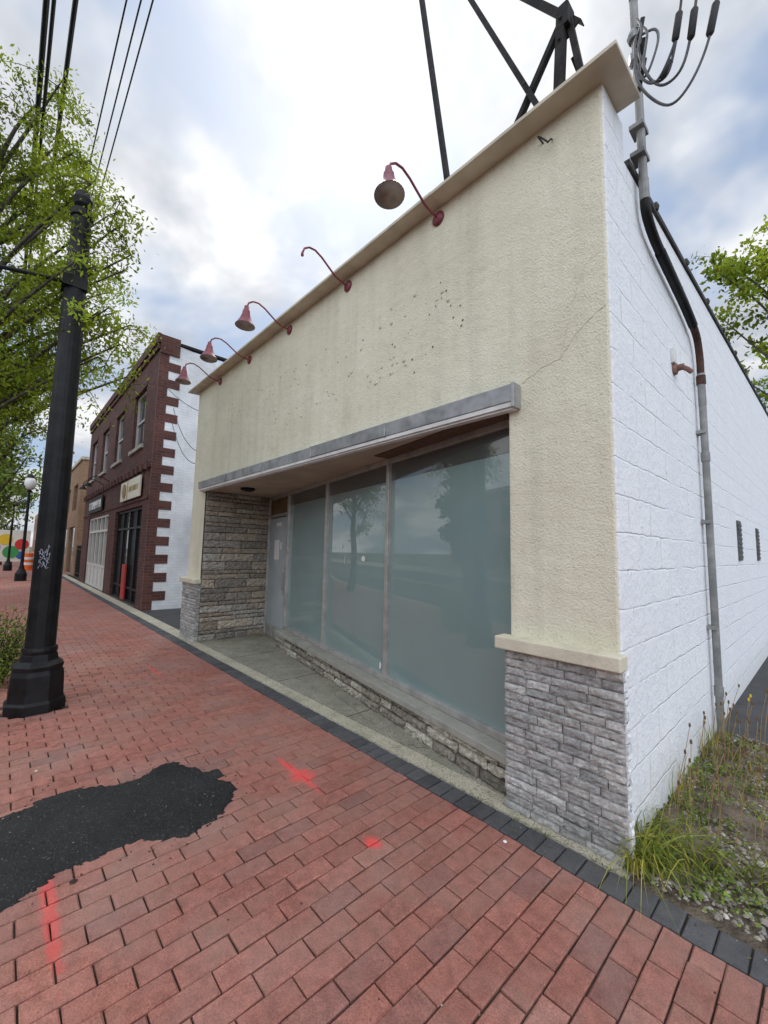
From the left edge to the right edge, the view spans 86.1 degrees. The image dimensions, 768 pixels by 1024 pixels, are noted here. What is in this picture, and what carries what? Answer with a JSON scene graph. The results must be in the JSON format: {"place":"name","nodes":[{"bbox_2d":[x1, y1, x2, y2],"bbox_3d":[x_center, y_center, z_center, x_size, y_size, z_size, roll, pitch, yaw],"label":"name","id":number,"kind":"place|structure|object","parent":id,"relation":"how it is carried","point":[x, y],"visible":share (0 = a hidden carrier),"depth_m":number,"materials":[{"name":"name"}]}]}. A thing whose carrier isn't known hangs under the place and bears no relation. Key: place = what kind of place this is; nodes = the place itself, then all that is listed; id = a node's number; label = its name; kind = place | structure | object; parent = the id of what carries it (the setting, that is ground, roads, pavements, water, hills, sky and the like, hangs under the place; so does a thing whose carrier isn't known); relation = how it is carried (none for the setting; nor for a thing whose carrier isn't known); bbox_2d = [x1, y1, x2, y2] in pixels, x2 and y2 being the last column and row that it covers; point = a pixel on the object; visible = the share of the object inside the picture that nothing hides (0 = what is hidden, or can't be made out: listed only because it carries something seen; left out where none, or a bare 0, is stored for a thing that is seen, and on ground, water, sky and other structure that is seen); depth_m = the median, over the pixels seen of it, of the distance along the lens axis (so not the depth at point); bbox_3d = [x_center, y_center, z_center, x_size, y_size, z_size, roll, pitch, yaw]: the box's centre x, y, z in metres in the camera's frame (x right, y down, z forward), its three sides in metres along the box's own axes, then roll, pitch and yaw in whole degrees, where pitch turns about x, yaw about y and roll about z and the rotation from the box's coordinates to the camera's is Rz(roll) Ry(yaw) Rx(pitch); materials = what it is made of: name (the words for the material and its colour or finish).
{"place":"outdoors","nodes":[
{"label":"outdoors","id":0,"kind":"place"},
{"bbox_2d":[0,561,69,575],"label":"distant sidewalk","id":1,"kind":"structure","parent":0,"point":[15,565],"depth_m":23.01,"materials":[{"name":"beige concrete"}]},
{"bbox_2d":[3,494,19,570],"bbox_3d":[-21.315,1.037,23.545,0.400,4.600,0.390,6,-7,-42],"label":"street lamp","id":2,"kind":"object","parent":1,"relation":"on","point":[7,565],"visible":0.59,"depth_m":23.44,"materials":[{"name":"black metal"}]},
{"bbox_2d":[0,530,30,560],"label":"mural board","id":3,"kind":"object","parent":1,"relation":"on","point":[16,545],"visible":0.75,"depth_m":26.46,"materials":[{"name":"paint"}]},
{"bbox_2d":[0,456,41,564],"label":"honey locust tree","id":4,"kind":"object","parent":1,"relation":"on","point":[5,515],"visible":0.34,"depth_m":30.60,"materials":[{"name":"green plant"}]},
{"bbox_2d":[24,553,32,569],"bbox_3d":[-21.066,2.925,24.311,0.706,1.000,0.706,6,-7,-42],"label":"traffic barrel","id":5,"kind":"object","parent":1,"relation":"on","point":[28,561],"visible":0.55,"depth_m":24.16,"materials":[{"name":"orange plastic"}]},
{"bbox_2d":[9,0,153,472],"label":"overhead cables","id":6,"kind":"object","parent":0,"point":[44,25],"visible":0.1,"depth_m":4.85,"materials":[{"name":"black rubber"}]},
{"bbox_2d":[141,608,180,629],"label":"alley pavement","id":7,"kind":"structure","parent":0,"point":[171,617],"depth_m":9.10,"materials":[{"name":"concrete"}]},
{"bbox_2d":[199,634,505,796],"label":"recess floor","id":8,"kind":"structure","parent":0,"point":[318,688],"depth_m":4.61,"materials":[{"name":"concrete"}]},
{"bbox_2d":[235,650,429,748],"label":"recess floor joints","id":9,"kind":"object","parent":8,"relation":"on","point":[334,693],"visible":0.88,"depth_m":4.24,"materials":[{"name":"grey concrete"}]},
{"bbox_2d":[263,419,508,743],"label":"window frames","id":10,"kind":"structure","parent":8,"relation":"on","point":[487,729],"depth_m":4.09,"materials":[{"name":"grey metal"}]},
{"bbox_2d":[265,524,284,639],"bbox_3d":[-1.856,1.155,6.997,0.210,1.930,0.952,6,-7,-42],"label":"door hardware","id":11,"kind":"object","parent":10,"relation":"attached to","point":[269,629],"depth_m":6.98,"materials":[{"name":"silver metal"}]},
{"bbox_2d":[266,516,286,628],"bbox_3d":[-1.822,1.110,7.009,0.200,2.027,0.938,6,-7,-42],"label":"door leaf","id":12,"kind":"object","parent":10,"relation":"attached to","point":[274,610],"visible":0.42,"depth_m":7.00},
{"bbox_2d":[274,522,281,559],"bbox_3d":[-1.813,0.497,7.043,0.072,0.630,0.374,6,-7,-42],"label":"door notice","id":13,"kind":"object","parent":12,"relation":"attached to","point":[276,550],"depth_m":7.05,"materials":[{"name":"white paper"}]},
{"bbox_2d":[271,496,287,514],"bbox_3d":[-1.794,-0.100,7.128,0.020,0.271,0.970,5,-6,-32],"label":"door transom","id":14,"kind":"object","parent":10,"relation":"attached to","point":[278,506],"depth_m":7.13,"materials":[{"name":"brown wood"}]},
{"bbox_2d":[286,452,510,731],"bbox_3d":[-0.304,0.589,4.656,0.850,2.170,4.487,6,-7,-42],"label":"window glass","id":15,"kind":"object","parent":10,"relation":"in","point":[450,593],"visible":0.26,"depth_m":3.59,"materials":[{"name":"glass"}]},
{"bbox_2d":[341,546,380,668],"bbox_3d":[-0.272,0.979,4.530,0.181,1.224,0.959,6,-7,-42],"label":"window sticker","id":16,"kind":"object","parent":15,"relation":"attached to","point":[363,558],"depth_m":4.50,"materials":[{"name":"white paper"}]},
{"bbox_2d":[291,428,509,505],"bbox_3d":[-0.295,-0.349,4.741,0.825,0.174,4.433,6,-7,-42],"label":"window upper strip","id":17,"kind":"object","parent":10,"relation":"in","point":[488,445],"depth_m":3.69,"materials":[{"name":"grey glass"}]},
{"bbox_2d":[0,575,767,1023],"bbox_3d":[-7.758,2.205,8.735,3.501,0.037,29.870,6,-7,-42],"label":"brick sidewalk","id":18,"kind":"structure","parent":0,"point":[334,815],"depth_m":1.77,"materials":[{"name":"red brick"}]},
{"bbox_2d":[0,409,41,528],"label":"honey locust tree","id":19,"kind":"object","parent":18,"relation":"on","point":[5,496],"visible":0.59,"depth_m":18.23,"materials":[{"name":"green plant"}]},
{"bbox_2d":[0,347,50,492],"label":"honey locust tree","id":20,"kind":"object","parent":18,"relation":"on","point":[4,472],"visible":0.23,"depth_m":10.74,"materials":[{"name":"green plant"}]},
{"bbox_2d":[14,473,36,580],"bbox_3d":[-14.956,0.552,17.185,0.400,4.600,0.390,6,-7,-42],"label":"street lamp","id":21,"kind":"object","parent":18,"relation":"on","point":[30,482],"visible":0.95,"depth_m":17.13,"materials":[{"name":"black metal"}]},
{"bbox_2d":[0,603,59,688],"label":"shrub","id":22,"kind":"object","parent":18,"relation":"on","point":[6,661],"visible":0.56,"depth_m":4.47,"materials":[{"name":"green plant"}]},
{"bbox_2d":[0,189,93,718],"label":"street lamp post","id":23,"kind":"object","parent":18,"relation":"on","point":[36,684],"visible":0.93,"depth_m":3.90,"materials":[{"name":"black metal"}]},
{"bbox_2d":[0,43,164,463],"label":"honey locust tree","id":24,"kind":"object","parent":18,"relation":"on","point":[13,374],"visible":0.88,"depth_m":4.71,"materials":[{"name":"green plant"}]},
{"bbox_2d":[0,762,236,912],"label":"asphalt patch","id":25,"kind":"object","parent":18,"relation":"on","point":[150,795],"visible":0.99,"depth_m":2.24,"materials":[{"name":"black asphalt"}]},
{"bbox_2d":[1,749,246,903],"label":"asphalt crumbs","id":26,"kind":"object","parent":18,"relation":"on","point":[112,833],"visible":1,"depth_m":2.24,"materials":[{"name":"black asphalt"}]},
{"bbox_2d":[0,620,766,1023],"bbox_3d":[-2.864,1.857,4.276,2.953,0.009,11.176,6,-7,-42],"label":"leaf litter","id":27,"kind":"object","parent":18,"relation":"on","point":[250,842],"visible":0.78,"depth_m":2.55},
{"bbox_2d":[62,576,767,986],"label":"charcoal paver border","id":28,"kind":"object","parent":18,"relation":"on","point":[728,950],"visible":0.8,"depth_m":2.14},
{"bbox_2d":[0,0,767,546],"label":"sky","id":29,"kind":"structure","parent":0,"point":[254,134],"materials":[{"name":"white"}]},
{"bbox_2d":[374,414,508,458],"bbox_3d":[0.396,-0.602,3.432,0.455,0.010,1.584,6,-7,-42],"label":"soffit vent","id":30,"kind":"object","parent":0,"point":[443,435],"visible":0.86,"depth_m":3.31,"materials":[{"name":"metal"}]},
{"bbox_2d":[629,735,767,954],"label":"soil strip","id":31,"kind":"object","parent":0,"point":[726,926],"visible":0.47,"depth_m":2.14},
{"bbox_2d":[443,710,767,939],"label":"grass weeds","id":32,"kind":"object","parent":31,"relation":"on","point":[650,848],"depth_m":1.97,"materials":[{"name":"green plant"}]},
{"bbox_2d":[622,733,767,938],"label":"ground weeds","id":33,"kind":"object","parent":31,"relation":"on","point":[723,893],"visible":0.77,"depth_m":2.26,"materials":[{"name":"green plant"}]},
{"bbox_2d":[629,731,767,942],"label":"gravel","id":34,"kind":"structure","parent":31,"relation":"on","point":[718,916],"depth_m":1.92,"materials":[{"name":"grey gravel"}]},
{"bbox_2d":[666,684,767,860],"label":"dandelion stems","id":35,"kind":"object","parent":31,"relation":"on","point":[758,769],"visible":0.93,"depth_m":2.53,"materials":[{"name":"green plant"}]},
{"bbox_2d":[725,657,767,745],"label":"asphalt lot","id":36,"kind":"structure","parent":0,"point":[756,687],"depth_m":4.06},
{"bbox_2d":[689,215,767,407],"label":"leafy tree","id":37,"kind":"object","parent":36,"relation":"on","point":[730,270],"visible":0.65,"depth_m":15.91,"materials":[{"name":"green plant"}]},
{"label":"lot pavement","id":38,"kind":"structure","parent":0,"visible":0},
{"bbox_2d":[32,514,37,552],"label":"distant building","id":39,"kind":"structure","parent":38,"relation":"on","point":[34,533],"depth_m":55.28,"materials":[{"name":"paint"}]},
{"bbox_2d":[63,460,83,575],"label":"building","id":40,"kind":"structure","parent":38,"relation":"on","point":[76,481],"depth_m":23.08,"materials":[{"name":"beige brick"}]},
{"bbox_2d":[63,486,77,572],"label":"glazing","id":41,"kind":"structure","parent":40,"relation":"attached to","point":[71,549],"depth_m":22.90,"materials":[{"name":"glass"}]},
{"bbox_2d":[72,456,89,470],"bbox_3d":[-13.400,-1.834,30.409,15.780,0.150,11.200,6,-7,-42],"label":"coping","id":42,"kind":"object","parent":40,"relation":"on","point":[80,460],"visible":0.11,"depth_m":21.67,"materials":[{"name":"white stone"}]},
{"bbox_2d":[73,460,88,575],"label":"building","id":43,"kind":"structure","parent":38,"relation":"on","point":[82,507],"depth_m":20.93,"materials":[{"name":"beige brick"}]},
{"bbox_2d":[74,545,81,576],"bbox_3d":[-14.183,2.325,19.264,0.040,1.500,3.600,6,-7,-42],"label":"iron fence","id":44,"kind":"object","parent":43,"relation":"in","point":[78,557],"visible":0.36,"depth_m":20.01,"materials":[{"name":"black metal"}]},
{"bbox_2d":[78,332,161,610],"bbox_3d":[-9.341,-0.712,14.053,0.270,6.940,11.030,6,-7,-42],"label":"brick front","id":45,"kind":"object","parent":38,"relation":"on","point":[134,465],"visible":0.87,"depth_m":12.68,"materials":[{"name":"brown brick"}]},
{"bbox_2d":[79,476,108,489],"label":"sign lamps","id":46,"kind":"object","parent":45,"relation":"attached to","point":[87,483],"visible":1,"depth_m":14.06,"materials":[{"name":"black metal"}]},
{"bbox_2d":[88,494,103,514],"bbox_3d":[-10.874,-0.257,15.499,0.038,0.550,3.100,6,-7,-42],"label":"dark shop sign board","id":47,"kind":"object","parent":45,"relation":"attached to","point":[100,508],"visible":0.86,"depth_m":15.10,"materials":[{"name":"black metal"}]},
{"bbox_2d":[89,499,100,509],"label":"sign letters","id":48,"kind":"object","parent":47,"relation":"attached to","point":[94,505],"visible":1,"depth_m":15.40,"materials":[{"name":"white paint"}]},
{"bbox_2d":[85,514,108,590],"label":"white shopfront frames","id":49,"kind":"structure","parent":45,"relation":"attached to","point":[94,574],"depth_m":15.37,"materials":[{"name":"white wood"}]},
{"bbox_2d":[89,443,143,483],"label":"window sills","id":50,"kind":"structure","parent":45,"relation":"attached to","point":[130,453],"depth_m":12.80,"materials":[{"name":"concrete"}]},
{"bbox_2d":[90,397,145,601],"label":"glazing","id":51,"kind":"structure","parent":45,"relation":"attached to","point":[141,429],"depth_m":11.89,"materials":[{"name":"glass"}]},
{"bbox_2d":[93,391,146,477],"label":"window frames","id":52,"kind":"structure","parent":45,"relation":"attached to","point":[138,425],"depth_m":13.86,"materials":[{"name":"wood"}]},
{"bbox_2d":[112,507,141,605],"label":"black shopfront frames","id":53,"kind":"structure","parent":45,"relation":"attached to","point":[130,528],"depth_m":11.57,"materials":[{"name":"metal"}]},
{"bbox_2d":[119,564,126,599],"bbox_3d":[-7.283,1.941,11.486,0.040,0.950,0.400,6,-7,-42],"label":"red banner","id":54,"kind":"object","parent":53,"relation":"attached to","point":[123,581],"visible":1,"depth_m":11.39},
{"bbox_2d":[120,475,141,502],"bbox_3d":[-6.941,-0.612,11.251,0.038,0.540,2.300,6,-7,-42],"label":"shop sign board","id":55,"kind":"object","parent":45,"relation":"attached to","point":[136,492],"visible":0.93,"depth_m":10.96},
{"bbox_2d":[122,483,137,499],"bbox_3d":[-6.902,-0.620,11.162,0.024,0.540,1.776,6,-7,-42],"label":"shop sign lettering","id":56,"kind":"object","parent":55,"relation":"attached to","point":[132,487],"visible":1,"depth_m":11.39},
{"bbox_2d":[141,334,180,610],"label":"corner quoins","id":57,"kind":"object","parent":45,"relation":"attached to","point":[172,345],"visible":1,"depth_m":10.13,"materials":[{"name":"red brick"}]},
{"bbox_2d":[62,575,179,635],"bbox_3d":[-9.958,2.712,14.069,0.208,0.102,19.100,6,-7,-42],"label":"concrete edge strip","id":58,"kind":"object","parent":38,"relation":"on","point":[167,628],"visible":0.43,"depth_m":9.56,"materials":[{"name":"beige concrete"}]},
{"bbox_2d":[141,347,220,610],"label":"side walls","id":59,"kind":"structure","parent":38,"relation":"on","point":[178,531],"depth_m":10.44,"materials":[{"name":"white paint"}]},
{"bbox_2d":[181,344,226,361],"bbox_3d":[0.386,-3.579,15.844,15.420,0.300,0.140,6,-7,-42],"label":"metal coping","id":60,"kind":"object","parent":59,"relation":"on","point":[198,351],"visible":0.14,"depth_m":10.90,"materials":[{"name":"black metal"}]},
{"bbox_2d":[179,582,200,642],"bbox_3d":[-3.228,1.660,6.818,0.089,0.975,0.689,6,-7,-42],"label":"stone pier base","id":61,"kind":"object","parent":38,"relation":"on","point":[189,613],"visible":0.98,"depth_m":6.70,"materials":[{"name":"grey stone"}]},
{"bbox_2d":[179,577,200,583],"bbox_3d":[-3.239,1.136,6.857,0.109,0.075,0.760,6,-7,-42],"label":"pier cap","id":62,"kind":"object","parent":61,"relation":"on","point":[190,580],"visible":1,"depth_m":6.73,"materials":[{"name":"stone"}]},
{"bbox_2d":[197,491,269,641],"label":"stone wall","id":63,"kind":"structure","parent":38,"relation":"on","point":[233,566],"depth_m":7.01,"materials":[{"name":"grey stone"}]},
{"bbox_2d":[275,634,506,795],"bbox_3d":[-0.378,1.854,4.474,0.202,0.254,4.750,5,-6,-32],"label":"knee wall stone","id":64,"kind":"object","parent":38,"relation":"on","point":[475,763],"visible":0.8,"depth_m":3.34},
{"bbox_2d":[274,628,505,765],"bbox_3d":[-0.347,1.700,4.495,1.117,0.055,4.753,6,-7,-42],"label":"window ledge","id":65,"kind":"object","parent":64,"relation":"on","point":[490,746],"depth_m":3.39,"materials":[{"name":"grey concrete"}]},
{"bbox_2d":[175,635,630,879],"bbox_3d":[-1.159,1.966,4.506,0.138,0.105,6.928,6,-7,-42],"label":"concrete edge strip","id":66,"kind":"object","parent":38,"relation":"on","point":[494,799],"visible":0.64,"depth_m":2.98,"materials":[{"name":"grey concrete"}]},
{"bbox_2d":[188,85,619,653],"bbox_3d":[-0.954,-0.177,4.818,0.300,4.340,6.796,6,-7,-42],"label":"stucco front","id":67,"kind":"object","parent":38,"relation":"on","point":[509,247],"visible":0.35,"depth_m":2.77,"materials":[{"name":"beige paint"}]},
{"bbox_2d":[175,362,221,384],"bbox_3d":[-2.882,-2.130,6.426,0.679,0.350,0.218,6,-7,-42],"label":"gooseneck wall lamp","id":68,"kind":"object","parent":67,"relation":"attached to","point":[182,378],"visible":1,"depth_m":6.26,"materials":[{"name":"red metal"}]},
{"bbox_2d":[200,337,251,363],"bbox_3d":[-2.161,-2.189,5.647,0.679,0.354,0.218,6,-7,-42],"label":"gooseneck wall lamp","id":69,"kind":"object","parent":67,"relation":"attached to","point":[208,355],"visible":1,"depth_m":5.49,"materials":[{"name":"red metal"}]},
{"bbox_2d":[235,301,291,334],"bbox_3d":[-1.399,-2.256,4.823,0.679,0.350,0.218,6,-7,-42],"label":"gooseneck wall lamp","id":70,"kind":"object","parent":67,"relation":"attached to","point":[244,322],"visible":1,"depth_m":4.66,"materials":[{"name":"red metal"}]},
{"bbox_2d":[301,246,351,291],"bbox_3d":[-0.573,-2.381,4.016,0.572,0.221,0.114,6,-7,-42],"label":"gooseneck wall lamp","id":71,"kind":"object","parent":67,"relation":"attached to","point":[347,285],"visible":1,"depth_m":4.05,"materials":[{"name":"red metal"}]},
{"bbox_2d":[231,289,449,438],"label":"mastic blobs","id":72,"kind":"object","parent":67,"relation":"attached to","point":[391,323],"visible":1,"depth_m":3.84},
{"bbox_2d":[230,282,463,411],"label":"anchor holes","id":73,"kind":"object","parent":67,"relation":"attached to","point":[408,333],"visible":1,"depth_m":3.27,"materials":[{"name":"black"}]},
{"bbox_2d":[198,382,520,488],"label":"canopy fascia","id":74,"kind":"structure","parent":67,"relation":"attached to","point":[493,397],"depth_m":3.39,"materials":[{"name":"grey metal"}]},
{"bbox_2d":[199,402,516,491],"bbox_3d":[-1.104,-0.518,4.746,0.068,0.047,5.738,6,-7,-42],"label":"canopy drip edge","id":75,"kind":"object","parent":74,"relation":"attached to","point":[497,410],"visible":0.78,"depth_m":3.47,"materials":[{"name":"white metal"}]},
{"bbox_2d":[210,413,508,497],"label":"soffit","id":76,"kind":"structure","parent":67,"relation":"attached to","point":[273,485],"depth_m":5.12,"materials":[{"name":"beige metal"}]},
{"bbox_2d":[240,487,254,491],"bbox_3d":[-2.122,-0.344,6.409,0.216,0.050,0.216,6,-7,-42],"label":"soffit light","id":77,"kind":"object","parent":76,"relation":"attached to","point":[246,489],"visible":1,"depth_m":6.34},
{"bbox_2d":[374,162,443,226],"bbox_3d":[0.211,-2.387,3.083,0.678,0.356,0.217,6,-7,-42],"label":"gooseneck wall lamp","id":78,"kind":"object","parent":67,"relation":"attached to","point":[389,192],"visible":1,"depth_m":2.93,"materials":[{"name":"red metal"}]},
{"bbox_2d":[188,39,639,395],"bbox_3d":[-0.986,-2.360,4.970,0.410,0.056,7.078,6,-7,-42],"label":"coping","id":79,"kind":"object","parent":67,"relation":"on","point":[607,67],"visible":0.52,"depth_m":2.94,"materials":[{"name":"beige concrete"}]},
{"bbox_2d":[419,0,583,179],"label":"roof sign frame","id":80,"kind":"object","parent":67,"relation":"on","point":[568,21],"visible":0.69,"depth_m":2.96,"materials":[{"name":"metal"}]},
{"bbox_2d":[537,136,552,143],"bbox_3d":[1.028,-2.379,2.632,0.089,0.109,0.090,6,-7,-42],"label":"wire stub","id":81,"kind":"object","parent":67,"relation":"attached to","point":[542,138],"visible":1,"depth_m":2.61,"materials":[{"name":"black metal"}]},
{"bbox_2d":[523,304,605,382],"bbox_3d":[1.069,-0.999,2.485,0.007,0.311,0.516,6,-7,-42],"label":"stucco crack","id":82,"kind":"object","parent":67,"relation":"attached to","point":[568,345],"visible":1,"depth_m":2.46,"materials":[{"name":"grey paint"}]},
{"bbox_2d":[560,253,597,356],"bbox_3d":[1.148,-1.206,2.423,0.004,0.557,0.243,6,-7,-42],"label":"stucco crack","id":83,"kind":"object","parent":67,"relation":"attached to","point":[571,307],"visible":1,"depth_m":2.46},
{"bbox_2d":[504,650,630,867],"bbox_3d":[0.978,1.307,2.278,0.100,0.975,0.677,6,-7,-42],"label":"stone pier base","id":84,"kind":"object","parent":38,"relation":"on","point":[566,773],"visible":1,"depth_m":2.21,"materials":[{"name":"grey stone"}]},
{"bbox_2d":[495,633,627,673],"bbox_3d":[0.961,0.783,2.317,0.109,0.075,0.710,6,-7,-42],"label":"pier cap","id":85,"kind":"object","parent":84,"relation":"on","point":[601,660],"visible":1,"depth_m":2.23,"materials":[{"name":"stone"}]},
{"bbox_2d":[623,671,635,865],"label":"stone pier side","id":86,"kind":"structure","parent":84,"relation":"attached to","point":[630,781],"depth_m":2.02,"materials":[{"name":"grey stone"}]},
{"bbox_2d":[601,84,767,841],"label":"side wall","id":87,"kind":"structure","parent":38,"relation":"on","point":[665,618],"depth_m":2.92,"materials":[{"name":"white brick"}]},
{"bbox_2d":[670,347,676,363],"bbox_3d":[2.250,-1.214,3.198,0.060,0.120,0.026,6,-7,-42],"label":"junction box","id":88,"kind":"object","parent":87,"relation":"attached to","point":[673,353],"visible":1,"depth_m":3.18,"materials":[{"name":"white plastic"}]},
{"bbox_2d":[627,0,724,738],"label":"electrical service conduit","id":89,"kind":"object","parent":87,"relation":"attached to","point":[638,128],"visible":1,"depth_m":2.81,"materials":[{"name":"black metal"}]},
{"bbox_2d":[672,363,693,374],"bbox_3d":[2.314,-1.119,3.186,0.110,0.104,0.121,6,-7,-42],"label":"wall fixture","id":90,"kind":"object","parent":87,"relation":"attached to","point":[676,367],"depth_m":3.18,"materials":[{"name":"brown metal"}]},
{"bbox_2d":[624,158,767,415],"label":"side coping","id":91,"kind":"object","parent":87,"relation":"on","point":[654,205],"visible":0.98,"depth_m":3.78,"materials":[{"name":"black metal"}]},
{"bbox_2d":[736,520,760,560],"bbox_3d":[4.992,0.421,5.609,2.060,0.480,0.025,6,-7,-42],"label":"wall vent","id":92,"kind":"object","parent":87,"relation":"attached to","point":[739,541],"depth_m":5.02,"materials":[{"name":"metal"}]},
{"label":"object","id":93,"kind":"object","parent":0,"visible":0},
{"bbox_2d":[93,379,198,463],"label":"service drop wires","id":94,"kind":"object","parent":93,"relation":"attached to","point":[172,423],"visible":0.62,"depth_m":9.57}
]}

